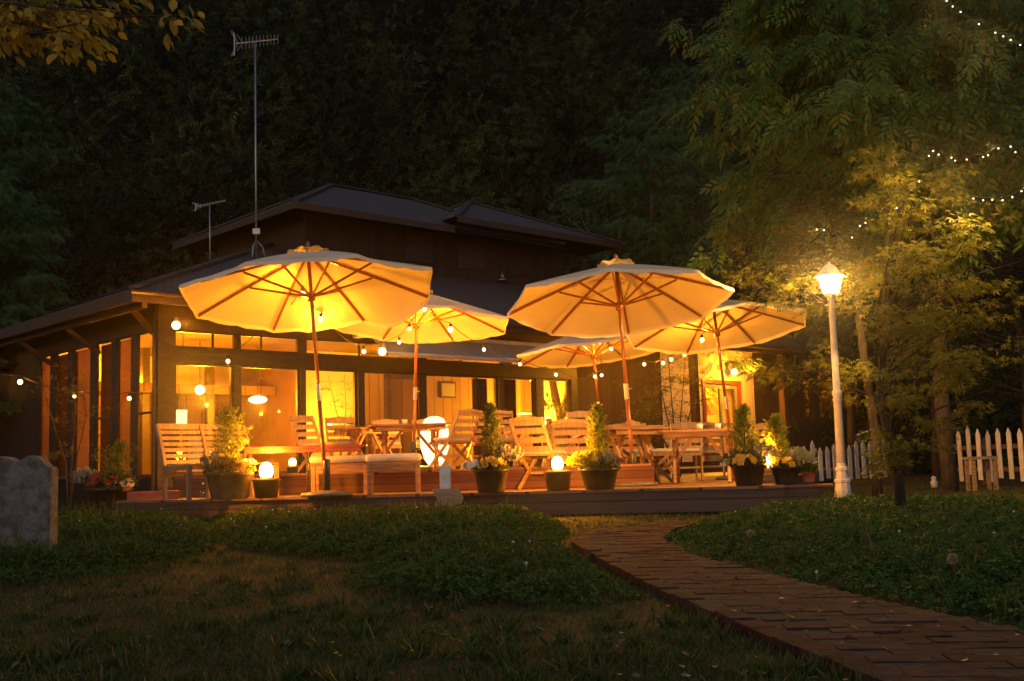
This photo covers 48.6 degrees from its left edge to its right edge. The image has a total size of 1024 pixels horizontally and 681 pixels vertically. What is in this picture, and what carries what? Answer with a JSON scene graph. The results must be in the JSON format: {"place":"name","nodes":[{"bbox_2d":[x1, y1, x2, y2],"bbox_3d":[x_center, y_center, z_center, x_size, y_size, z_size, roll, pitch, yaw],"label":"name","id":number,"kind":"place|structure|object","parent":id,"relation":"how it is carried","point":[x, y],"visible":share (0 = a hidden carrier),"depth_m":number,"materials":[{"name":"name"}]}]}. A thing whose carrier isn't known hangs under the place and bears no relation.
{"place":"outdoors","nodes":[
{"label":"outdoors","id":0,"kind":"place"},
{"bbox_2d":[186,452,193,471],"bbox_3d":[-5.975,2.205,20.458,0.400,0.487,0.400,-2,-6,0],"label":"side table","id":1,"kind":"object","parent":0,"point":[192,458],"visible":0.16,"depth_m":20.60,"materials":[{"name":"brown wood"}]},
{"bbox_2d":[176,410,186,447],"bbox_3d":[-5.992,1.610,20.524,0.210,0.700,0.210,-2,-6,0],"label":"table lamp","id":2,"kind":"object","parent":1,"relation":"on","point":[181,416],"visible":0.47,"depth_m":20.46,"materials":[{"name":"white fabric"}]},
{"bbox_2d":[0,0,1023,479],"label":"hillside","id":3,"kind":"structure","parent":0,"point":[566,12],"depth_m":67.49,"materials":[{"name":"green plant"}]},
{"bbox_2d":[0,0,1023,479],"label":"forest","id":4,"kind":"object","parent":3,"relation":"on","point":[442,180],"visible":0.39,"depth_m":52.72,"materials":[{"name":"green plant"}]},
{"bbox_2d":[454,177,677,264],"bbox_3d":[1.760,-1.689,37.630,8.430,7.560,3.932,-2,-6,0],"label":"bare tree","id":5,"kind":"object","parent":4,"relation":"on","point":[587,217],"visible":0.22,"depth_m":36.84,"materials":[{"name":"brown plant"}]},
{"bbox_2d":[547,161,662,269],"bbox_3d":[3.271,-1.228,38.307,4.934,9.482,5.667,1,-7,-24],"label":"layered tree","id":6,"kind":"object","parent":3,"relation":"on","point":[603,204],"visible":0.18,"depth_m":38.52,"materials":[{"name":"green plant"}]},
{"bbox_2d":[0,471,1023,680],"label":"ground","id":7,"kind":"structure","parent":0,"point":[920,480],"depth_m":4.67,"materials":[{"name":"green plant"}]},
{"bbox_2d":[0,455,57,566],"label":"stone slab","id":8,"kind":"structure","parent":7,"relation":"on","point":[29,490],"depth_m":7.56,"materials":[{"name":"grey stone"}]},
{"bbox_2d":[0,169,79,423],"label":"layered tree","id":9,"kind":"object","parent":7,"relation":"on","point":[13,257],"visible":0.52,"depth_m":26.09,"materials":[{"name":"green plant"}]},
{"bbox_2d":[0,76,83,319],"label":"layered tree","id":10,"kind":"object","parent":7,"relation":"on","point":[11,129],"visible":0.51,"depth_m":35.10,"materials":[{"name":"green plant"}]},
{"bbox_2d":[23,363,125,508],"bbox_3d":[-6.642,1.485,17.363,1.507,2.402,1.085,-2,-6,0],"label":"thin sapling","id":11,"kind":"object","parent":7,"relation":"on","point":[71,452],"visible":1,"depth_m":17.39,"materials":[{"name":"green plant"}]},
{"bbox_2d":[0,373,158,400],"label":"string light","id":12,"kind":"object","parent":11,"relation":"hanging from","point":[19,381],"visible":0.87,"depth_m":17.68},
{"bbox_2d":[0,0,206,72],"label":"tree leaves","id":13,"kind":"object","parent":7,"relation":"on","point":[68,23],"visible":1,"depth_m":5.48,"materials":[{"name":"green plant"}]},
{"bbox_2d":[0,494,223,588],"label":"clover","id":14,"kind":"object","parent":7,"relation":"on","point":[97,535],"visible":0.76,"depth_m":7.79,"materials":[{"name":"green plant"}]},
{"bbox_2d":[68,439,140,509],"bbox_3d":[-5.447,1.834,15.159,0.915,1.051,0.780,-2,-6,0],"label":"flower pot","id":15,"kind":"object","parent":14,"relation":"on","point":[116,479],"visible":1,"depth_m":15.03,"materials":[{"name":"plant"}]},
{"bbox_2d":[60,497,218,517],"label":"tall weeds","id":16,"kind":"object","parent":7,"relation":"on","point":[132,505],"visible":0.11,"depth_m":13.92,"materials":[{"name":"green plant"}]},
{"bbox_2d":[171,463,654,496],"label":"deck","id":17,"kind":"structure","parent":7,"relation":"on","point":[391,481],"depth_m":14.81,"materials":[{"name":"brown wood"}]},
{"bbox_2d":[288,415,335,472],"bbox_3d":[-3.156,1.659,18.066,0.486,0.923,0.697,-5,-7,30],"label":"garden chair","id":18,"kind":"object","parent":17,"relation":"on","point":[301,419],"visible":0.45,"depth_m":17.94,"materials":[{"name":"brown wood"}]},
{"bbox_2d":[324,416,358,455],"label":"garden chair","id":19,"kind":"object","parent":17,"relation":"on","point":[339,419],"visible":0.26,"depth_m":18.82,"materials":[{"name":"brown wood"}]},
{"bbox_2d":[329,427,402,454],"bbox_3d":[-2.335,1.792,18.523,0.710,0.716,1.150,-6,-8,35],"label":"trestle table","id":20,"kind":"object","parent":17,"relation":"on","point":[352,432],"visible":0.53,"depth_m":18.32,"materials":[{"name":"brown wood"}]},
{"bbox_2d":[372,419,401,453],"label":"garden chair","id":21,"kind":"object","parent":17,"relation":"on","point":[397,444],"visible":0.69,"depth_m":19.75,"materials":[{"name":"brown wood"}]},
{"bbox_2d":[367,423,450,468],"bbox_3d":[-1.626,1.695,17.928,1.250,0.735,0.710,0,-7,-12],"label":"trestle table","id":22,"kind":"object","parent":17,"relation":"on","point":[384,429],"visible":0.75,"depth_m":17.74,"materials":[{"name":"brown wood"}]},
{"bbox_2d":[334,290,508,469],"bbox_3d":[-1.485,0.536,17.615,2.916,2.930,2.910,-2,-6,0],"label":"parasol","id":23,"kind":"object","parent":17,"relation":"on","point":[467,320],"visible":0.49,"depth_m":18.45,"materials":[{"name":"beige fabric"}]},
{"bbox_2d":[420,416,448,467],"bbox_3d":[-1.285,1.700,18.832,0.490,0.875,0.466,-2,-6,0],"label":"floor lantern","id":24,"kind":"object","parent":17,"relation":"on","point":[428,454],"visible":0.49,"depth_m":18.69,"materials":[{"name":"glass"}]},
{"bbox_2d":[429,409,482,468],"bbox_3d":[-0.879,1.531,17.490,0.697,0.923,0.570,-7,-8,38],"label":"garden chair","id":25,"kind":"object","parent":17,"relation":"on","point":[453,438],"visible":0.98,"depth_m":17.39,"materials":[{"name":"brown wood"}]},
{"bbox_2d":[465,415,502,460],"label":"garden chair","id":26,"kind":"object","parent":17,"relation":"on","point":[475,442],"visible":0.19,"depth_m":18.61,"materials":[{"name":"brown wood"}]},
{"bbox_2d":[482,410,520,466],"bbox_3d":[-0.165,1.596,18.255,0.486,0.923,0.697,-3,-6,10],"label":"garden chair","id":27,"kind":"object","parent":17,"relation":"on","point":[509,439],"visible":0.32,"depth_m":18.08,"materials":[{"name":"brown wood"}]},
{"bbox_2d":[499,424,552,466],"bbox_3d":[0.281,1.807,19.318,1.200,0.716,0.710,1,-7,-25],"label":"trestle table","id":28,"kind":"object","parent":17,"relation":"on","point":[519,435],"visible":0.27,"depth_m":19.08,"materials":[{"name":"brown wood"}]},
{"bbox_2d":[517,335,653,424],"bbox_3d":[1.457,0.897,19.794,2.717,2.530,2.717,-2,-6,0],"label":"parasol","id":29,"kind":"object","parent":17,"relation":"on","point":[569,352],"visible":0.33,"depth_m":20.54,"materials":[{"name":"beige fabric"}]},
{"bbox_2d":[566,411,606,446],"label":"garden chair","id":30,"kind":"object","parent":17,"relation":"on","point":[577,414],"visible":0.16,"depth_m":18.90,"materials":[{"name":"brown wood"}]},
{"bbox_2d":[206,495,639,606],"bbox_3d":[-0.590,1.528,9.605,3.709,0.403,10.296,0,-7,-17],"label":"clover","id":31,"kind":"object","parent":7,"relation":"on","point":[453,545],"visible":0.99,"depth_m":7.41,"materials":[{"name":"green plant"}]},
{"bbox_2d":[432,466,462,508],"bbox_3d":[-0.727,1.718,12.832,0.358,0.600,0.122,-2,-6,0],"label":"stone post","id":32,"kind":"object","parent":7,"relation":"on","point":[444,493],"visible":0.78,"depth_m":12.78,"materials":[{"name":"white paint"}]},
{"bbox_2d":[0,183,904,508],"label":"restaurant building","id":33,"kind":"structure","parent":7,"relation":"on","point":[112,345],"depth_m":26.28,"materials":[{"name":"brown wood"}]},
{"bbox_2d":[39,354,50,455],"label":"window","id":34,"kind":"structure","parent":33,"relation":"in","point":[49,355],"depth_m":23.80,"materials":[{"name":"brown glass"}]},
{"bbox_2d":[55,350,67,479],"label":"window","id":35,"kind":"structure","parent":33,"relation":"in","point":[66,351],"depth_m":23.16,"materials":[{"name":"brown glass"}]},
{"bbox_2d":[72,346,90,478],"bbox_3d":[-8.436,1.410,22.267,0.030,2.605,0.862,4,-9,-43],"label":"window","id":36,"kind":"structure","parent":33,"relation":"in","point":[83,347],"depth_m":22.50,"materials":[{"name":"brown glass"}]},
{"bbox_2d":[95,339,111,471],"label":"window","id":37,"kind":"structure","parent":33,"relation":"in","point":[108,341],"depth_m":21.71,"materials":[{"name":"brown wood"}]},
{"bbox_2d":[117,335,131,465],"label":"window","id":38,"kind":"structure","parent":33,"relation":"in","point":[129,336],"depth_m":21.03,"materials":[{"name":"brown wood"}]},
{"bbox_2d":[136,331,150,477],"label":"window","id":39,"kind":"structure","parent":33,"relation":"in","point":[146,332],"depth_m":20.43,"materials":[{"name":"brown wood"}]},
{"bbox_2d":[175,362,232,475],"bbox_3d":[-5.585,1.425,20.503,1.170,2.025,0.060,4,-9,-43],"label":"window","id":40,"kind":"structure","parent":33,"relation":"in","point":[176,363],"depth_m":20.77,"materials":[{"name":"brown wood"}]},
{"bbox_2d":[176,330,235,349],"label":"window","id":41,"kind":"structure","parent":33,"relation":"in","point":[212,333],"depth_m":20.78,"materials":[{"name":"brown wood"}]},
{"bbox_2d":[192,200,224,260],"bbox_3d":[-6.495,-2.332,24.268,0.696,1.434,0.040,0,-6,-10],"label":"roof antenna","id":42,"kind":"object","parent":33,"relation":"on","point":[198,206],"visible":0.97,"depth_m":24.27,"materials":[{"name":"grey metal"}]},
{"bbox_2d":[231,31,277,258],"bbox_3d":[-5.785,-4.414,25.457,1.032,5.257,0.384,-2,-6,0],"label":"antenna mast","id":43,"kind":"object","parent":33,"relation":"on","point":[256,231],"visible":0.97,"depth_m":25.50,"materials":[{"name":"grey metal"}]},
{"bbox_2d":[248,347,266,403],"bbox_3d":[-5.440,0.740,24.257,0.400,1.220,0.400,-2,-6,0],"label":"pendant lamp","id":44,"kind":"object","parent":33,"relation":"hanging from","point":[257,399],"visible":1,"depth_m":24.08,"materials":[{"name":"white glass"}]},
{"bbox_2d":[241,334,298,352],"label":"window","id":45,"kind":"structure","parent":33,"relation":"in","point":[297,339],"depth_m":21.59,"materials":[{"name":"brown wood"}]},
{"bbox_2d":[241,365,299,473],"bbox_3d":[-4.587,1.500,21.427,1.290,2.025,0.060,4,-9,-43],"label":"window","id":46,"kind":"structure","parent":33,"relation":"in","point":[242,366],"depth_m":21.75,"materials":[{"name":"brown wood"}]},
{"bbox_2d":[306,368,356,472],"bbox_3d":[-3.584,1.575,22.354,1.230,2.025,0.060,4,-9,-43],"label":"window","id":47,"kind":"structure","parent":33,"relation":"in","point":[307,369],"depth_m":22.76,"materials":[{"name":"brown wood"}]},
{"bbox_2d":[307,338,413,359],"bbox_3d":[-3.049,0.190,23.045,2.740,0.310,0.060,4,-9,-43],"label":"window","id":48,"kind":"structure","parent":33,"relation":"in","point":[307,338],"depth_m":22.89,"materials":[{"name":"brown wood"}]},
{"bbox_2d":[364,371,417,452],"bbox_3d":[-2.510,1.655,23.350,1.380,2.025,0.060,4,-9,-43],"label":"window","id":49,"kind":"structure","parent":33,"relation":"in","point":[374,372],"depth_m":23.50,"materials":[{"name":"brown wood"}]},
{"bbox_2d":[391,378,412,453],"bbox_3d":[-2.582,2.009,27.224,0.884,2.185,0.080,4,-9,-43],"label":"inner door","id":50,"kind":"structure","parent":33,"relation":"in","point":[401,389],"depth_m":27.18,"materials":[{"name":"brown wood"}]},
{"bbox_2d":[404,233,432,263],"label":"upper window","id":51,"kind":"structure","parent":33,"relation":"in","point":[417,248],"depth_m":29.37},
{"bbox_2d":[353,335,545,362],"bbox_3d":[-0.959,0.160,24.258,5.316,0.640,0.948,4,-9,-43],"label":"awning","id":52,"kind":"object","parent":33,"relation":"attached to","point":[465,350],"visible":0.56,"depth_m":23.96,"materials":[{"name":"grey fabric"}]},
{"bbox_2d":[426,373,498,468],"bbox_3d":[-1.085,1.762,24.666,2.070,2.025,0.060,4,-9,-43],"label":"window","id":53,"kind":"structure","parent":33,"relation":"in","point":[427,374],"depth_m":25.14,"materials":[{"name":"brown wood"}]},
{"bbox_2d":[457,241,483,270],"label":"upper window","id":54,"kind":"structure","parent":33,"relation":"in","point":[470,256],"depth_m":30.60,"materials":[{"name":"brown glass"}]},
{"bbox_2d":[507,249,531,276],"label":"upper window","id":55,"kind":"structure","parent":33,"relation":"in","point":[518,262],"depth_m":31.81,"materials":[{"name":"brown glass"}]},
{"bbox_2d":[503,377,536,466],"bbox_3d":[0.147,1.854,25.806,1.030,2.025,0.060,4,-9,-43],"label":"window","id":56,"kind":"structure","parent":33,"relation":"in","point":[513,378],"depth_m":26.14,"materials":[{"name":"brown wood"}]},
{"bbox_2d":[544,393,559,423],"bbox_3d":[0.895,1.648,27.735,0.534,0.815,0.636,-3,-6,10],"label":"indoor plant","id":57,"kind":"object","parent":33,"relation":"on","point":[551,405],"visible":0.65,"depth_m":27.67,"materials":[{"name":"plant"}]},
{"bbox_2d":[544,379,570,465],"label":"window","id":58,"kind":"structure","parent":33,"relation":"in","point":[560,380],"depth_m":26.96,"materials":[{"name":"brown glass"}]},
{"bbox_2d":[548,381,569,465],"bbox_3d":[1.197,1.774,28.426,1.057,2.766,0.420,4,-9,-43],"label":"curtain","id":59,"kind":"object","parent":33,"relation":"on","point":[553,388],"visible":0.24,"depth_m":28.24,"materials":[{"name":"yellow fabric"}]},
{"bbox_2d":[705,383,739,460],"bbox_3d":[5.740,2.235,30.953,1.504,2.095,0.112,4,-9,-43],"label":"door","id":60,"kind":"structure","parent":33,"relation":"in","point":[719,386],"depth_m":31.02,"materials":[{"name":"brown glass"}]},
{"bbox_2d":[116,468,832,517],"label":"deck","id":61,"kind":"structure","parent":7,"relation":"on","point":[693,494],"depth_m":13.03,"materials":[{"name":"brown wood"}]},
{"bbox_2d":[127,490,179,499],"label":"red timber block","id":62,"kind":"structure","parent":61,"relation":"on","point":[153,495],"depth_m":14.39,"materials":[{"name":"brown wood"}]},
{"bbox_2d":[154,423,278,499],"bbox_3d":[-3.659,1.489,14.089,0.779,0.937,1.295,-7,-9,42],"label":"slatted bench","id":63,"kind":"object","parent":61,"relation":"on","point":[203,443],"visible":0.53,"depth_m":14.05,"materials":[{"name":"brown wood"}]},
{"bbox_2d":[196,405,255,499],"bbox_3d":[-3.352,1.313,13.396,0.708,1.116,0.641,-2,-6,0],"label":"flower pot","id":64,"kind":"object","parent":61,"relation":"on","point":[232,480],"visible":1,"depth_m":13.26,"materials":[{"name":"ceramic"}]},
{"bbox_2d":[252,478,280,497],"bbox_3d":[-2.914,1.751,13.448,0.339,0.232,0.339,-2,-6,0],"label":"lamp bucket","id":65,"kind":"object","parent":61,"relation":"on","point":[266,487],"visible":1,"depth_m":13.33,"materials":[{"name":"brown ceramic"}]},
{"bbox_2d":[259,462,272,477],"bbox_3d":[-2.920,1.540,13.472,0.170,0.190,0.170,-2,-6,0],"label":"candle lamp","id":66,"kind":"object","parent":65,"relation":"on","point":[265,469],"visible":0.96,"depth_m":13.41,"materials":[{"name":"white glass"}]},
{"bbox_2d":[240,444,366,496],"bbox_3d":[-2.583,1.624,14.115,1.550,0.614,0.500,-1,-6,-6],"label":"red table","id":67,"kind":"object","parent":61,"relation":"on","point":[302,449],"visible":0.63,"depth_m":13.93,"materials":[{"name":"brown wood"}]},
{"bbox_2d":[179,241,432,496],"bbox_3d":[-2.392,0.313,13.539,2.992,3.080,2.997,-2,-6,0],"label":"parasol","id":68,"kind":"object","parent":61,"relation":"on","point":[343,289],"visible":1,"depth_m":14.11,"materials":[{"name":"beige fabric"}]},
{"bbox_2d":[314,306,583,378],"bbox_3d":[-1.304,-0.095,17.123,1.655,1.108,7.094,-5,-7,31],"label":"string light","id":69,"kind":"object","parent":68,"relation":"hanging from","point":[320,319],"visible":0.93,"depth_m":17.20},
{"bbox_2d":[309,455,368,493],"bbox_3d":[-2.119,1.669,14.058,0.740,0.485,0.440,-1,-6,-3],"label":"cushioned bench","id":70,"kind":"object","parent":61,"relation":"on","point":[347,463],"visible":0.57,"depth_m":13.88,"materials":[{"name":"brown wood"}]},
{"bbox_2d":[365,453,421,494],"bbox_3d":[-1.442,1.628,13.860,0.680,0.485,0.440,-1,-6,-4],"label":"cushioned bench","id":71,"kind":"object","parent":61,"relation":"on","point":[394,462],"visible":0.99,"depth_m":13.67,"materials":[{"name":"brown wood"}]},
{"bbox_2d":[460,401,526,492],"bbox_3d":[-0.216,1.216,13.064,0.763,1.058,0.543,-2,-6,0],"label":"flower pot","id":72,"kind":"object","parent":61,"relation":"on","point":[490,468],"visible":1,"depth_m":12.98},
{"bbox_2d":[508,416,567,489],"bbox_3d":[0.352,1.423,14.309,0.486,0.923,0.697,-6,-7,32],"label":"garden chair","id":73,"kind":"object","parent":61,"relation":"on","point":[534,453],"visible":0.86,"depth_m":14.19,"materials":[{"name":"brown wood"}]},
{"bbox_2d":[543,470,571,490],"bbox_3d":[0.531,1.615,13.100,0.339,0.232,0.339,-2,-6,0],"label":"lamp bucket","id":74,"kind":"object","parent":61,"relation":"on","point":[557,480],"visible":0.99,"depth_m":12.97,"materials":[{"name":"brown ceramic"}]},
{"bbox_2d":[551,418,588,458],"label":"garden chair","id":75,"kind":"object","parent":61,"relation":"on","point":[570,451],"visible":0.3,"depth_m":15.24,"materials":[{"name":"brown wood"}]},
{"bbox_2d":[564,403,625,489],"bbox_3d":[0.946,1.207,13.031,0.724,1.004,0.549,-2,-6,0],"label":"flower pot","id":76,"kind":"object","parent":61,"relation":"on","point":[593,460],"visible":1,"depth_m":12.92,"materials":[{"name":"plant"}]},
{"bbox_2d":[529,425,663,465],"bbox_3d":[1.169,1.667,16.312,1.900,0.834,0.761,0,-7,-12],"label":"trestle table","id":77,"kind":"object","parent":61,"relation":"on","point":[545,461],"visible":0.15,"depth_m":16.14,"materials":[{"name":"brown wood"}]},
{"bbox_2d":[507,254,734,486],"bbox_3d":[1.396,0.351,14.436,2.709,2.990,2.678,0,-7,-12],"label":"parasol","id":78,"kind":"object","parent":61,"relation":"on","point":[616,296],"visible":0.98,"depth_m":14.97,"materials":[{"name":"beige fabric"}]},
{"bbox_2d":[592,427,668,483],"bbox_3d":[1.651,1.617,15.813,0.950,0.792,0.614,2,-7,-30],"label":"trestle table","id":79,"kind":"object","parent":61,"relation":"on","point":[621,433],"visible":0.73,"depth_m":15.73,"materials":[{"name":"brown wood"}]},
{"bbox_2d":[621,423,660,481],"bbox_3d":[1.944,1.731,17.594,0.501,0.950,0.718,-1,-6,-10],"label":"garden chair","id":80,"kind":"object","parent":61,"relation":"on","point":[626,441],"visible":0.17,"depth_m":17.60,"materials":[{"name":"brown wood"}]},
{"bbox_2d":[625,420,684,482],"bbox_3d":[2.038,1.581,16.153,0.697,0.923,0.486,-5,-7,25],"label":"garden chair","id":81,"kind":"object","parent":61,"relation":"on","point":[666,453],"visible":0.64,"depth_m":15.93,"materials":[{"name":"brown wood"}]},
{"bbox_2d":[613,356,730,478],"bbox_3d":[2.523,1.242,18.216,1.968,2.006,1.384,-2,-6,0],"label":"shrub maple","id":82,"kind":"object","parent":61,"relation":"on","point":[658,391],"visible":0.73,"depth_m":18.30,"materials":[{"name":"green plant"}]},
{"bbox_2d":[670,422,703,480],"bbox_3d":[2.644,1.680,17.193,0.486,0.923,0.697,-3,-6,10],"label":"garden chair","id":83,"kind":"object","parent":61,"relation":"on","point":[690,450],"visible":0.66,"depth_m":17.30,"materials":[{"name":"brown wood"}]},
{"bbox_2d":[656,428,737,483],"bbox_3d":[2.536,1.561,15.213,1.150,0.724,0.632,-3,-6,8],"label":"trestle table","id":84,"kind":"object","parent":61,"relation":"on","point":[690,434],"visible":0.72,"depth_m":15.04,"materials":[{"name":"brown wood"}]},
{"bbox_2d":[694,422,725,479],"bbox_3d":[3.207,1.801,18.423,0.486,0.923,0.697,-3,-6,10],"label":"garden chair","id":85,"kind":"object","parent":61,"relation":"on","point":[709,450],"visible":0.52,"depth_m":18.29,"materials":[{"name":"brown wood"}]},
{"bbox_2d":[626,299,806,479],"bbox_3d":[3.170,0.667,17.359,2.710,2.910,2.686,2,-8,-32],"label":"parasol","id":86,"kind":"object","parent":61,"relation":"on","point":[736,323],"visible":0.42,"depth_m":18.07,"materials":[{"name":"beige fabric"}]},
{"bbox_2d":[719,403,778,485],"bbox_3d":[2.685,1.166,12.855,0.669,0.949,0.545,-2,-6,0],"label":"flower pot","id":87,"kind":"object","parent":61,"relation":"on","point":[746,465],"visible":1,"depth_m":12.80,"materials":[{"name":"plant"}]},
{"bbox_2d":[762,469,775,483],"bbox_3d":[2.972,1.553,12.999,0.295,0.169,0.239,-2,-6,0],"label":"lamp crate","id":88,"kind":"object","parent":61,"relation":"on","point":[769,478],"visible":0.3,"depth_m":12.88,"materials":[{"name":"brown wood"}]},
{"bbox_2d":[760,412,818,484],"bbox_3d":[3.143,1.218,12.903,0.658,0.829,0.458,-2,-6,0],"label":"flower pot","id":89,"kind":"object","parent":61,"relation":"on","point":[785,466],"visible":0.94,"depth_m":12.85,"materials":[{"name":"plant"}]},
{"bbox_2d":[0,514,1023,680],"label":"fallen leaves","id":90,"kind":"object","parent":7,"relation":"on","point":[619,640],"visible":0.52,"depth_m":3.58,"materials":[{"name":"brown plant"}]},
{"bbox_2d":[79,488,1023,627],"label":"clover","id":91,"kind":"object","parent":7,"relation":"on","point":[858,531],"depth_m":6.30,"materials":[{"name":"green plant"}]},
{"bbox_2d":[560,94,765,397],"bbox_3d":[4.274,-1.414,32.985,5.957,11.014,5.754,-2,-6,0],"label":"layered tree","id":92,"kind":"object","parent":7,"relation":"on","point":[649,228],"visible":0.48,"depth_m":33.23,"materials":[{"name":"green plant"}]},
{"bbox_2d":[618,20,805,355],"bbox_3d":[6.384,-2.851,37.528,6.639,14.757,6.074,-4,-7,23],"label":"layered tree","id":93,"kind":"object","parent":7,"relation":"on","point":[701,212],"visible":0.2,"depth_m":37.69,"materials":[{"name":"green plant"}]},
{"bbox_2d":[784,483,833,501],"bbox_3d":[3.297,1.759,12.764,0.620,0.277,0.340,-3,-6,10],"label":"plank ledge","id":94,"kind":"object","parent":7,"relation":"on","point":[793,491],"visible":0.48,"depth_m":12.63,"materials":[{"name":"red wood"}]},
{"bbox_2d":[799,459,818,481],"bbox_3d":[3.369,1.477,12.907,0.245,0.266,0.264,-2,-6,0],"label":"flower pot","id":95,"kind":"object","parent":94,"relation":"on","point":[807,471],"visible":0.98,"depth_m":12.84,"materials":[{"name":"ceramic"}]},
{"bbox_2d":[710,174,945,496],"bbox_3d":[4.463,-0.483,15.168,3.344,5.203,2.811,-2,-6,0],"label":"maple tree","id":96,"kind":"object","parent":7,"relation":"on","point":[851,283],"visible":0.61,"depth_m":15.33,"materials":[{"name":"green plant"}]},
{"bbox_2d":[815,261,851,497],"bbox_3d":[3.977,0.502,13.906,0.380,2.990,0.329,-2,-6,0],"label":"lamp post","id":97,"kind":"object","parent":7,"relation":"on","point":[829,272],"visible":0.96,"depth_m":13.87,"materials":[{"name":"white metal"}]},
{"bbox_2d":[783,440,887,482],"bbox_3d":[7.261,2.711,25.367,3.509,0.956,0.156,3,-8,-36],"label":"picket fence","id":98,"kind":"object","parent":7,"relation":"on","point":[827,453],"visible":0.48,"depth_m":25.40,"materials":[{"name":"paint"}]},
{"bbox_2d":[654,0,1023,490],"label":"overhanging tree","id":99,"kind":"object","parent":7,"relation":"on","point":[946,97],"visible":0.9,"depth_m":15.28,"materials":[{"name":"green plant"}]},
{"bbox_2d":[728,137,972,477],"bbox_3d":[9.152,-1.194,31.116,5.489,9.892,5.813,1,-7,-20],"label":"layered tree","id":100,"kind":"object","parent":7,"relation":"on","point":[812,333],"visible":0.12,"depth_m":31.07,"materials":[{"name":"green plant"}]},
{"bbox_2d":[781,223,1023,477],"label":"layered tree","id":101,"kind":"object","parent":7,"relation":"on","point":[851,323],"visible":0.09,"depth_m":28.19,"materials":[{"name":"green plant"}]},
{"bbox_2d":[842,140,1023,505],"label":"maple tree","id":102,"kind":"object","parent":7,"relation":"on","point":[893,449],"visible":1,"depth_m":10.21,"materials":[{"name":"green plant"}]},
{"bbox_2d":[868,178,1023,435],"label":"layered tree","id":103,"kind":"object","parent":7,"relation":"on","point":[1014,270],"visible":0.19,"depth_m":25.01,"materials":[{"name":"green plant"}]},
{"bbox_2d":[962,456,998,490],"bbox_3d":[7.185,2.037,17.359,0.420,0.520,0.300,-1,-6,-6],"label":"garden stool","id":104,"kind":"object","parent":7,"relation":"on","point":[988,471],"visible":0.98,"depth_m":17.28,"materials":[{"name":"brown wood"}]},
{"bbox_2d":[955,426,1023,484],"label":"picket fence","id":105,"kind":"object","parent":7,"relation":"on","point":[983,446],"visible":0.77,"depth_m":20.44,"materials":[{"name":"paint"}]},
{"bbox_2d":[571,520,1023,680],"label":"brick path","id":106,"kind":"structure","parent":0,"point":[974,634],"depth_m":3.83,"materials":[{"name":"brown brick"}]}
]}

